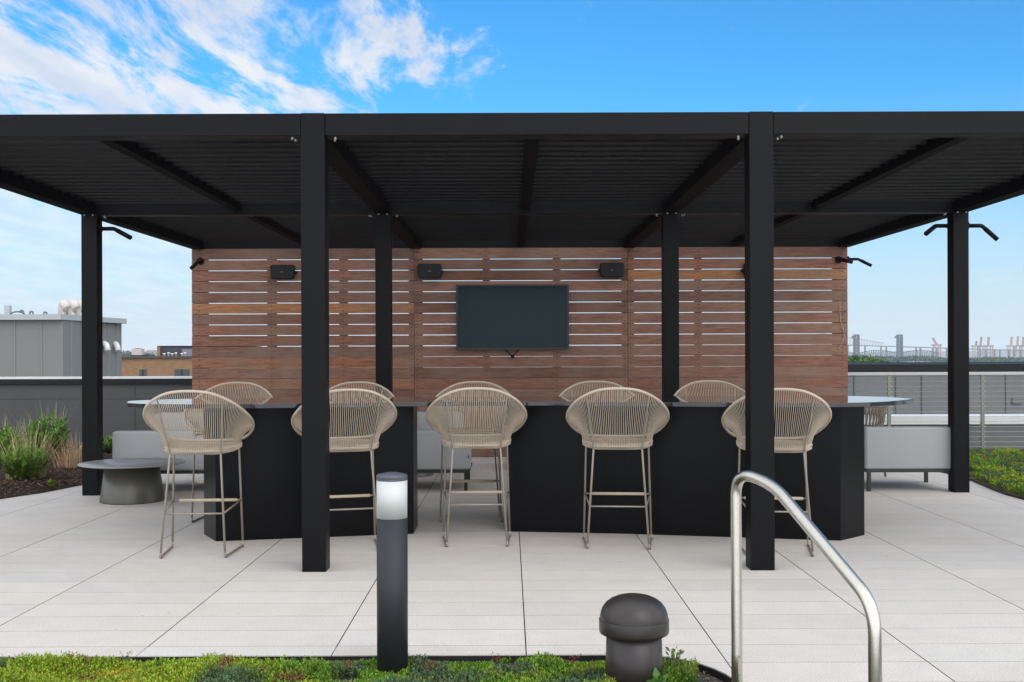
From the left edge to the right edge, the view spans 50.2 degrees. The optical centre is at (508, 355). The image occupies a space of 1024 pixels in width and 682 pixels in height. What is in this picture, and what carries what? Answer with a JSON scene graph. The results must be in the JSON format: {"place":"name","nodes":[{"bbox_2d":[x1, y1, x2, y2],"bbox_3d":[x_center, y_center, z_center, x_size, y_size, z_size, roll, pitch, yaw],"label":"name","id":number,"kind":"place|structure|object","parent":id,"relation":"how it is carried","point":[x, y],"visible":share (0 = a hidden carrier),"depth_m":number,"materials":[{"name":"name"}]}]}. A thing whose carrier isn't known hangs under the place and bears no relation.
{"place":"outdoors","nodes":[
{"label":"outdoors","id":0,"kind":"place"},
{"bbox_2d":[0,415,38,450],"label":"ornamental grass","id":1,"kind":"object","parent":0,"point":[22,437],"depth_m":14.46,"materials":[{"name":"green plant"}]},
{"bbox_2d":[145,350,156,355],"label":"white house","id":2,"kind":"structure","parent":0,"point":[151,351],"depth_m":261.57,"materials":[{"name":"grey"}]},
{"bbox_2d":[13,536,723,681],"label":"roof deck","id":3,"kind":"structure","parent":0,"point":[702,676],"depth_m":4.88,"materials":[{"name":"grey"}]},
{"bbox_2d":[0,376,688,443],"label":"parapet wall","id":4,"kind":"structure","parent":3,"relation":"on","point":[19,396],"depth_m":17.05,"materials":[{"name":"grey"}]},
{"bbox_2d":[2,655,730,681],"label":"metal edging","id":5,"kind":"object","parent":3,"relation":"on","point":[702,668],"visible":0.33,"depth_m":5.11,"materials":[{"name":"black metal"}]},
{"bbox_2d":[646,667,669,681],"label":"weed","id":6,"kind":"object","parent":3,"relation":"on","point":[657,677],"visible":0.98,"depth_m":4.56,"materials":[{"name":"green plant"}]},
{"bbox_2d":[848,372,1023,448],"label":"cable railing","id":7,"kind":"object","parent":3,"relation":"on","point":[982,406],"visible":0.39,"depth_m":15.21,"materials":[{"name":"silver metal"}]},
{"bbox_2d":[864,414,1023,448],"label":"wall","id":8,"kind":"structure","parent":3,"relation":"on","point":[922,420],"depth_m":15.64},
{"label":"planting soil","id":9,"kind":"structure","parent":3,"relation":"on","visible":0},
{"bbox_2d":[119,651,134,665],"bbox_3d":[-1.748,1.398,4.997,0.061,0.099,0.073,0,0,42],"label":"weed","id":10,"kind":"object","parent":9,"relation":"on","point":[127,657],"visible":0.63,"depth_m":5.00,"materials":[{"name":"green plant"}]},
{"bbox_2d":[0,650,699,681],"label":"sedum cover","id":11,"kind":"object","parent":9,"relation":"on","point":[50,667],"visible":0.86,"depth_m":4.84,"materials":[{"name":"green plant"}]},
{"bbox_2d":[17,659,721,681],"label":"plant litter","id":12,"kind":"object","parent":9,"relation":"on","point":[707,676],"visible":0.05,"depth_m":4.87,"materials":[{"name":"brown plant"}]},
{"bbox_2d":[376,472,407,673],"bbox_3d":[-0.524,0.988,4.920,0.140,0.928,0.140,0,0,0],"label":"bollard light","id":13,"kind":"object","parent":9,"relation":"on","point":[392,578],"visible":0.95,"depth_m":4.86,"materials":[{"name":"grey metal"}]},
{"bbox_2d":[411,653,429,666],"bbox_3d":[-0.396,1.398,4.970,0.083,0.091,0.092,0,0,44],"label":"weed","id":14,"kind":"object","parent":9,"relation":"on","point":[419,657],"visible":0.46,"depth_m":4.97,"materials":[{"name":"green plant"}]},
{"bbox_2d":[492,652,580,662],"bbox_3d":[-0.766,1.395,5.022,2.617,0.070,0.095,0,0,-2],"label":"red sedum","id":15,"kind":"object","parent":9,"relation":"on","point":[503,656],"visible":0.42,"depth_m":5.06,"materials":[{"name":"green plant"}]},
{"bbox_2d":[599,593,668,681],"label":"roof vent","id":16,"kind":"object","parent":9,"relation":"on","point":[634,628],"visible":0.98,"depth_m":4.59,"materials":[{"name":"grey plastic"}]},
{"bbox_2d":[663,646,686,670],"bbox_3d":[0.738,1.365,4.857,0.098,0.149,0.098,0,0,-31],"label":"weed","id":17,"kind":"object","parent":9,"relation":"on","point":[676,662],"visible":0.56,"depth_m":4.86,"materials":[{"name":"green plant"}]},
{"bbox_2d":[676,667,699,681],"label":"weed","id":18,"kind":"object","parent":9,"relation":"on","point":[691,676],"visible":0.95,"depth_m":4.71,"materials":[{"name":"green plant"}]},
{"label":"steps","id":19,"kind":"structure","parent":3,"relation":"attached to","visible":0},
{"bbox_2d":[730,470,881,681],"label":"handrail","id":20,"kind":"object","parent":19,"relation":"attached to","point":[842,567],"visible":1,"depth_m":4.12,"materials":[{"name":"metal"}]},
{"bbox_2d":[418,473,433,476],"bbox_3d":[-1.246,1.234,12.900,0.920,0.340,0.920,0,0,0],"label":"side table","id":21,"kind":"object","parent":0,"point":[423,474],"visible":0.04,"depth_m":12.67,"materials":[{"name":"grey"}]},
{"bbox_2d":[0,457,1023,681],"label":"pavement","id":22,"kind":"structure","parent":0,"point":[89,576],"depth_m":6.58,"materials":[{"name":"white tile"}]},
{"bbox_2d":[0,444,111,498],"bbox_3d":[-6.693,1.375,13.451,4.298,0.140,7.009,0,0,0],"label":"bark mulch","id":23,"kind":"object","parent":22,"relation":"on","point":[59,481],"visible":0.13,"depth_m":11.97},
{"bbox_2d":[0,423,26,464],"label":"leafy plant","id":24,"kind":"object","parent":23,"relation":"on","point":[5,434],"visible":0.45,"depth_m":13.62,"materials":[{"name":"green plant"}]},
{"bbox_2d":[0,442,52,480],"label":"leafy plant","id":25,"kind":"object","parent":23,"relation":"on","point":[27,469],"visible":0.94,"depth_m":11.95,"materials":[{"name":"green plant"}]},
{"bbox_2d":[0,419,68,479],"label":"ornamental grass","id":26,"kind":"object","parent":23,"relation":"on","point":[35,448],"depth_m":12.10,"materials":[{"name":"green plant"}]},
{"bbox_2d":[17,399,72,448],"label":"ornamental grass","id":27,"kind":"object","parent":23,"relation":"on","point":[46,418],"depth_m":14.86,"materials":[{"name":"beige plant"}]},
{"bbox_2d":[19,411,71,461],"bbox_3d":[-5.996,1.051,14.194,0.622,0.675,0.620,0,0,0],"label":"leafy plant","id":28,"kind":"object","parent":23,"relation":"on","point":[58,429],"visible":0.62,"depth_m":14.12,"materials":[{"name":"green plant"}]},
{"bbox_2d":[46,478,55,486],"bbox_3d":[-4.785,1.330,11.462,0.143,0.108,0.110,0,0,22],"label":"leafy plant","id":29,"kind":"object","parent":23,"relation":"on","point":[50,482],"visible":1,"depth_m":11.46,"materials":[{"name":"green plant"}]},
{"bbox_2d":[45,438,81,467],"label":"ornamental grass","id":30,"kind":"object","parent":23,"relation":"on","point":[62,463],"depth_m":13.38,"materials":[{"name":"beige plant"}]},
{"bbox_2d":[58,430,81,467],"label":"ornamental grass","id":31,"kind":"object","parent":23,"relation":"on","point":[72,453],"depth_m":13.31,"materials":[{"name":"beige plant"}]},
{"bbox_2d":[103,435,111,452],"bbox_3d":[-5.657,1.246,15.395,0.400,0.284,0.396,0,0,0],"label":"leafy plant","id":32,"kind":"object","parent":23,"relation":"on","point":[107,444],"visible":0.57,"depth_m":15.35,"materials":[{"name":"green plant"}]},
{"bbox_2d":[77,458,184,504],"bbox_3d":[-3.661,1.226,10.630,0.994,0.373,0.994,0,0,0],"label":"side table","id":33,"kind":"object","parent":22,"relation":"on","point":[129,481],"visible":0.98,"depth_m":10.41,"materials":[{"name":"grey"}]},
{"bbox_2d":[143,390,254,558],"bbox_3d":[-2.202,0.821,7.770,0.764,1.173,0.650,0,0,-3],"label":"bar stool","id":34,"kind":"object","parent":22,"relation":"on","point":[173,447],"visible":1,"depth_m":7.64,"materials":[{"name":"beige metal"}]},
{"bbox_2d":[183,382,272,522],"bbox_3d":[-2.418,0.822,9.480,0.764,1.173,0.650,0,0,-1],"label":"bar stool","id":35,"kind":"object","parent":22,"relation":"on","point":[202,413],"visible":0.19,"depth_m":9.57,"materials":[{"name":"beige wicker"}]},
{"bbox_2d":[112,430,471,490],"bbox_3d":[-2.234,1.092,11.647,3.685,0.632,0.866,0,0,0],"label":"sofa","id":36,"kind":"object","parent":22,"relation":"on","point":[137,444],"visible":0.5,"depth_m":11.22,"materials":[{"name":"grey fabric"}]},
{"bbox_2d":[154,412,202,430],"bbox_3d":[-3.057,0.800,11.500,1.320,0.402,0.200,0,0,0],"label":"cushion","id":37,"kind":"object","parent":36,"relation":"on","point":[180,418],"visible":0.04,"depth_m":11.40,"materials":[{"name":"grey fabric"}]},
{"bbox_2d":[417,411,463,429],"bbox_3d":[-0.927,0.792,11.500,0.900,0.402,0.200,0,0,0],"label":"cushion","id":38,"kind":"object","parent":36,"relation":"on","point":[422,424],"visible":0.07,"depth_m":11.40,"materials":[{"name":"grey fabric"}]},
{"bbox_2d":[291,388,396,544],"bbox_3d":[-1.193,0.818,7.961,0.764,1.173,0.650,0,0,-15],"label":"bar stool","id":39,"kind":"object","parent":22,"relation":"on","point":[386,423],"visible":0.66,"depth_m":7.85,"materials":[{"name":"beige wicker"}]},
{"bbox_2d":[329,381,394,396],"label":"bar stool","id":40,"kind":"object","parent":22,"relation":"on","point":[389,393],"visible":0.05,"depth_m":9.74,"materials":[{"name":"beige wicker"}]},
{"bbox_2d":[429,381,510,521],"bbox_3d":[-0.312,0.815,9.440,0.764,1.173,0.650,0,0,2],"label":"bar stool","id":41,"kind":"object","parent":22,"relation":"on","point":[439,394],"visible":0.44,"depth_m":9.54,"materials":[{"name":"beige wicker"}]},
{"bbox_2d":[425,387,526,546],"bbox_3d":[-0.241,0.814,8.180,0.764,1.173,0.650,0,0,-2],"label":"bar stool","id":42,"kind":"object","parent":22,"relation":"on","point":[434,421],"visible":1,"depth_m":8.05,"materials":[{"name":"beige wicker"}]},
{"bbox_2d":[0,111,1023,571],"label":"pergola","id":43,"kind":"object","parent":22,"relation":"on","point":[758,185],"visible":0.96,"depth_m":9.04,"materials":[{"name":"black metal"}]},
{"bbox_2d":[98,224,131,239],"bbox_3d":[-3.984,-1.249,11.084,0.358,0.166,0.093,0,0,6],"label":"spot lamp","id":44,"kind":"object","parent":43,"relation":"attached to","point":[101,229],"visible":1,"depth_m":11.07,"materials":[{"name":"black metal"}]},
{"bbox_2d":[924,221,951,235],"bbox_3d":[4.275,-1.269,10.974,0.542,0.183,0.150,0,0,-40],"label":"spot lamp","id":45,"kind":"object","parent":43,"relation":"attached to","point":[932,228],"visible":1,"depth_m":11.06,"materials":[{"name":"black metal"}]},
{"bbox_2d":[969,223,998,240],"bbox_3d":[4.804,-1.258,11.099,0.326,0.208,0.094,0,0,0],"label":"spot lamp","id":46,"kind":"object","parent":43,"relation":"attached to","point":[990,233],"visible":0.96,"depth_m":11.08,"materials":[{"name":"black metal"}]},
{"bbox_2d":[192,247,847,456],"bbox_3d":[0.153,-0.041,14.949,8.950,2.856,0.071,0,0,0],"label":"wood screen","id":47,"kind":"object","parent":22,"relation":"on","point":[272,367],"visible":0.59,"depth_m":14.92,"materials":[{"name":"brown wood"}]},
{"bbox_2d":[189,257,203,269],"bbox_3d":[-4.242,-1.244,14.834,0.097,0.182,0.226,0,0,28],"label":"spot lamp","id":48,"kind":"object","parent":47,"relation":"attached to","point":[200,261],"visible":1,"depth_m":14.81,"materials":[{"name":"black metal"}]},
{"bbox_2d":[270,265,296,278],"bbox_3d":[-3.054,-1.129,14.837,0.350,0.196,0.158,0,0,0],"label":"speaker","id":49,"kind":"object","parent":47,"relation":"attached to","point":[283,272],"visible":1,"depth_m":14.76},
{"bbox_2d":[417,264,442,277],"bbox_3d":[-1.062,-1.141,14.837,0.350,0.196,0.158,0,0,0],"label":"speaker","id":50,"kind":"object","parent":47,"relation":"attached to","point":[430,270],"visible":1,"depth_m":14.76},
{"bbox_2d":[456,284,568,357],"bbox_3d":[0.050,-0.463,14.880,1.536,1.001,0.072,0,0,0],"label":"television","id":51,"kind":"object","parent":47,"relation":"attached to","point":[506,317],"visible":1,"depth_m":14.85,"materials":[{"name":"black"}]},
{"bbox_2d":[598,263,623,276],"bbox_3d":[1.386,-1.155,14.837,0.350,0.196,0.158,0,0,0],"label":"speaker","id":52,"kind":"object","parent":47,"relation":"attached to","point":[611,270],"visible":1,"depth_m":14.76},
{"bbox_2d":[740,263,744,276],"bbox_3d":[3.331,-1.157,14.837,0.350,0.196,0.158,0,0,0],"label":"speaker","id":53,"kind":"object","parent":47,"relation":"attached to","point":[742,270],"visible":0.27,"depth_m":14.81},
{"bbox_2d":[835,256,852,263],"bbox_3d":[4.548,-1.295,14.833,0.095,0.121,0.254,0,0,-37],"label":"spot lamp","id":54,"kind":"object","parent":47,"relation":"attached to","point":[839,259],"visible":1,"depth_m":14.82,"materials":[{"name":"black metal"}]},
{"bbox_2d":[847,256,871,266],"bbox_3d":[4.796,-1.282,14.954,0.336,0.154,0.085,0,0,0],"label":"spot lamp","id":55,"kind":"object","parent":47,"relation":"attached to","point":[863,262],"visible":0.91,"depth_m":14.94,"materials":[{"name":"black metal"}]},
{"bbox_2d":[127,396,912,540],"bbox_3d":[0.078,0.875,8.590,6.150,1.050,1.420,0,0,0],"label":"bar counter","id":56,"kind":"object","parent":22,"relation":"on","point":[694,447],"visible":0.78,"depth_m":8.45,"materials":[{"name":"black stone"}]},
{"bbox_2d":[559,381,633,395],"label":"bar stool","id":57,"kind":"object","parent":22,"relation":"on","point":[582,383],"visible":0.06,"depth_m":9.72,"materials":[{"name":"beige metal"}]},
{"bbox_2d":[566,387,669,549],"bbox_3d":[0.802,0.811,8.060,0.764,1.173,0.650,0,0,5],"label":"bar stool","id":58,"kind":"object","parent":22,"relation":"on","point":[617,441],"visible":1,"depth_m":7.93,"materials":[{"name":"beige wicker"}]},
{"bbox_2d":[674,380,744,395],"bbox_3d":[1.789,0.807,9.460,0.764,1.173,0.650,0,0,1],"label":"bar stool","id":59,"kind":"object","parent":22,"relation":"on","point":[707,381],"visible":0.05,"depth_m":9.73,"materials":[{"name":"beige wicker"}]},
{"bbox_2d":[721,388,831,556],"bbox_3d":[1.903,0.807,7.770,0.764,1.173,0.650,0,0,7],"label":"bar stool","id":60,"kind":"object","parent":22,"relation":"on","point":[821,423],"visible":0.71,"depth_m":7.63,"materials":[{"name":"beige wicker"}]},
{"bbox_2d":[864,406,886,476],"bbox_3d":[4.034,0.981,12.730,0.731,0.814,0.619,0,0,0],"label":"rope chair","id":61,"kind":"object","parent":22,"relation":"on","point":[880,413],"visible":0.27,"depth_m":12.48,"materials":[{"name":"beige fabric"}]},
{"bbox_2d":[864,426,950,490],"bbox_3d":[4.116,1.058,11.550,0.975,0.655,0.860,0,0,0],"label":"sofa","id":62,"kind":"object","parent":22,"relation":"on","point":[925,449],"visible":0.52,"depth_m":11.12,"materials":[{"name":"grey fabric"}]},
{"bbox_2d":[941,472,1023,499],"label":"metal edging","id":63,"kind":"object","parent":22,"relation":"on","point":[999,491],"visible":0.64,"depth_m":11.11,"materials":[{"name":"black metal"}]},
{"bbox_2d":[969,446,1023,496],"bbox_3d":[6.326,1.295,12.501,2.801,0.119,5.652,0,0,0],"label":"sedum cover","id":64,"kind":"object","parent":22,"relation":"on","point":[995,466],"visible":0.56,"depth_m":12.77,"materials":[{"name":"green plant"}]},
{"bbox_2d":[0,0,1023,352],"label":"sky","id":65,"kind":"structure","parent":0,"point":[57,56],"materials":[{"name":"blue"}]},
{"bbox_2d":[423,349,1023,356],"bbox_3d":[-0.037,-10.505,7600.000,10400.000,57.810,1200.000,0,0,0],"label":"hills","id":66,"kind":"structure","parent":0,"point":[1003,353],"depth_m":7126.07,"materials":[{"name":"green"}]},
{"bbox_2d":[423,356,1023,367],"bbox_3d":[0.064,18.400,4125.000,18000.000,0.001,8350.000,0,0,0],"label":"ground","id":67,"kind":"structure","parent":0,"point":[661,366],"depth_m":1705.35,"materials":[{"name":"grey"}]},
{"bbox_2d":[0,314,126,376],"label":"clad building","id":68,"kind":"structure","parent":67,"relation":"on","point":[40,345],"depth_m":40.00,"materials":[{"name":"grey metal"}]},
{"bbox_2d":[4,305,11,313],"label":"roof flue","id":69,"kind":"object","parent":68,"relation":"on","point":[7,309],"visible":0.64,"depth_m":41.90,"materials":[{"name":"grey metal"}]},
{"bbox_2d":[58,300,70,314],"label":"exhaust duct","id":70,"kind":"object","parent":68,"relation":"on","point":[64,306],"visible":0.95,"depth_m":45.78,"materials":[{"name":"beige"}]},
{"bbox_2d":[68,300,79,314],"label":"exhaust duct","id":71,"kind":"object","parent":68,"relation":"on","point":[74,307],"visible":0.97,"depth_m":45.78,"materials":[{"name":"beige"}]},
{"bbox_2d":[76,300,81,315],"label":"exhaust duct","id":72,"kind":"object","parent":68,"relation":"on","point":[79,311],"visible":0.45,"depth_m":45.81,"materials":[{"name":"beige"}]},
{"bbox_2d":[122,346,408,375],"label":"brick building","id":73,"kind":"structure","parent":67,"relation":"on","point":[159,364],"depth_m":90.00,"materials":[{"name":"brown brick"}]},
{"bbox_2d":[122,350,131,355],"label":"wood","id":74,"kind":"object","parent":73,"relation":"on","point":[125,353],"visible":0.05,"depth_m":1005.49,"materials":[{"name":"green plant"}]},
{"bbox_2d":[130,348,145,355],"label":"cooling unit","id":75,"kind":"object","parent":73,"relation":"on","point":[138,351],"visible":0.98,"depth_m":91.60,"materials":[{"name":"grey metal"}]},
{"bbox_2d":[139,369,146,375],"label":"window","id":76,"kind":"structure","parent":73,"relation":"in","point":[142,372],"depth_m":89.93,"materials":[{"name":"grey glass"}]},
{"bbox_2d":[175,369,188,375],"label":"window","id":77,"kind":"structure","parent":73,"relation":"in","point":[178,372],"depth_m":89.93,"materials":[{"name":"grey glass"}]},
{"bbox_2d":[848,355,863,361],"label":"tree","id":78,"kind":"object","parent":67,"relation":"on","point":[850,358],"visible":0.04,"depth_m":149.92,"materials":[{"name":"green plant"}]},
{"bbox_2d":[853,354,878,361],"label":"tree","id":79,"kind":"object","parent":67,"relation":"on","point":[866,360],"visible":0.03,"depth_m":149.57,"materials":[{"name":"green plant"}]},
{"bbox_2d":[867,356,890,361],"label":"tree","id":80,"kind":"object","parent":67,"relation":"on","point":[879,360],"visible":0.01,"depth_m":149.57,"materials":[{"name":"green plant"}]},
{"bbox_2d":[848,334,938,361],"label":"lift bridge","id":81,"kind":"structure","parent":67,"relation":"on","point":[856,344],"depth_m":2399.25,"materials":[{"name":"grey metal"}]},
{"bbox_2d":[813,333,1023,357],"bbox_3d":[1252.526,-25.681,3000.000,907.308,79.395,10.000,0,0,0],"label":"viaduct","id":82,"kind":"object","parent":67,"relation":"on","point":[864,345],"visible":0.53,"depth_m":2996.00,"materials":[{"name":"grey metal"}]},
{"bbox_2d":[824,362,1023,413],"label":"grey building","id":83,"kind":"structure","parent":67,"relation":"on","point":[1004,390],"depth_m":24.05,"materials":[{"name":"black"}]},
{"bbox_2d":[971,341,980,357],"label":"gantry crane","id":84,"kind":"object","parent":67,"relation":"on","point":[974,346],"visible":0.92,"depth_m":3599.00,"materials":[{"name":"white metal"}]},
{"bbox_2d":[977,337,985,357],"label":"gantry crane","id":85,"kind":"object","parent":67,"relation":"on","point":[981,345],"visible":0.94,"depth_m":3599.30,"materials":[{"name":"white metal"}]},
{"bbox_2d":[984,337,993,356],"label":"gantry crane","id":86,"kind":"object","parent":67,"relation":"on","point":[988,345],"visible":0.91,"depth_m":3599.00,"materials":[{"name":"white"}]},
{"bbox_2d":[1006,337,1016,357],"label":"gantry crane","id":87,"kind":"object","parent":67,"relation":"on","point":[1010,345],"visible":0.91,"depth_m":3594.00,"materials":[{"name":"white metal"}]},
{"bbox_2d":[1014,336,1022,356],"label":"gantry crane","id":88,"kind":"object","parent":67,"relation":"on","point":[1017,341],"visible":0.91,"depth_m":3599.00,"materials":[{"name":"white"}]},
{"bbox_2d":[1019,337,1023,356],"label":"gantry crane","id":89,"kind":"object","parent":67,"relation":"on","point":[1022,345],"visible":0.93,"depth_m":3594.00,"materials":[{"name":"white metal"}]},
{"bbox_2d":[848,355,1023,361],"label":"wood","id":90,"kind":"object","parent":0,"point":[914,358],"visible":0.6,"depth_m":946.58,"materials":[{"name":"green plant"}]},
{"bbox_2d":[931,338,941,356],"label":"gantry crane","id":91,"kind":"object","parent":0,"point":[935,344],"visible":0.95,"depth_m":3594.00,"materials":[{"name":"grey"}]}
]}

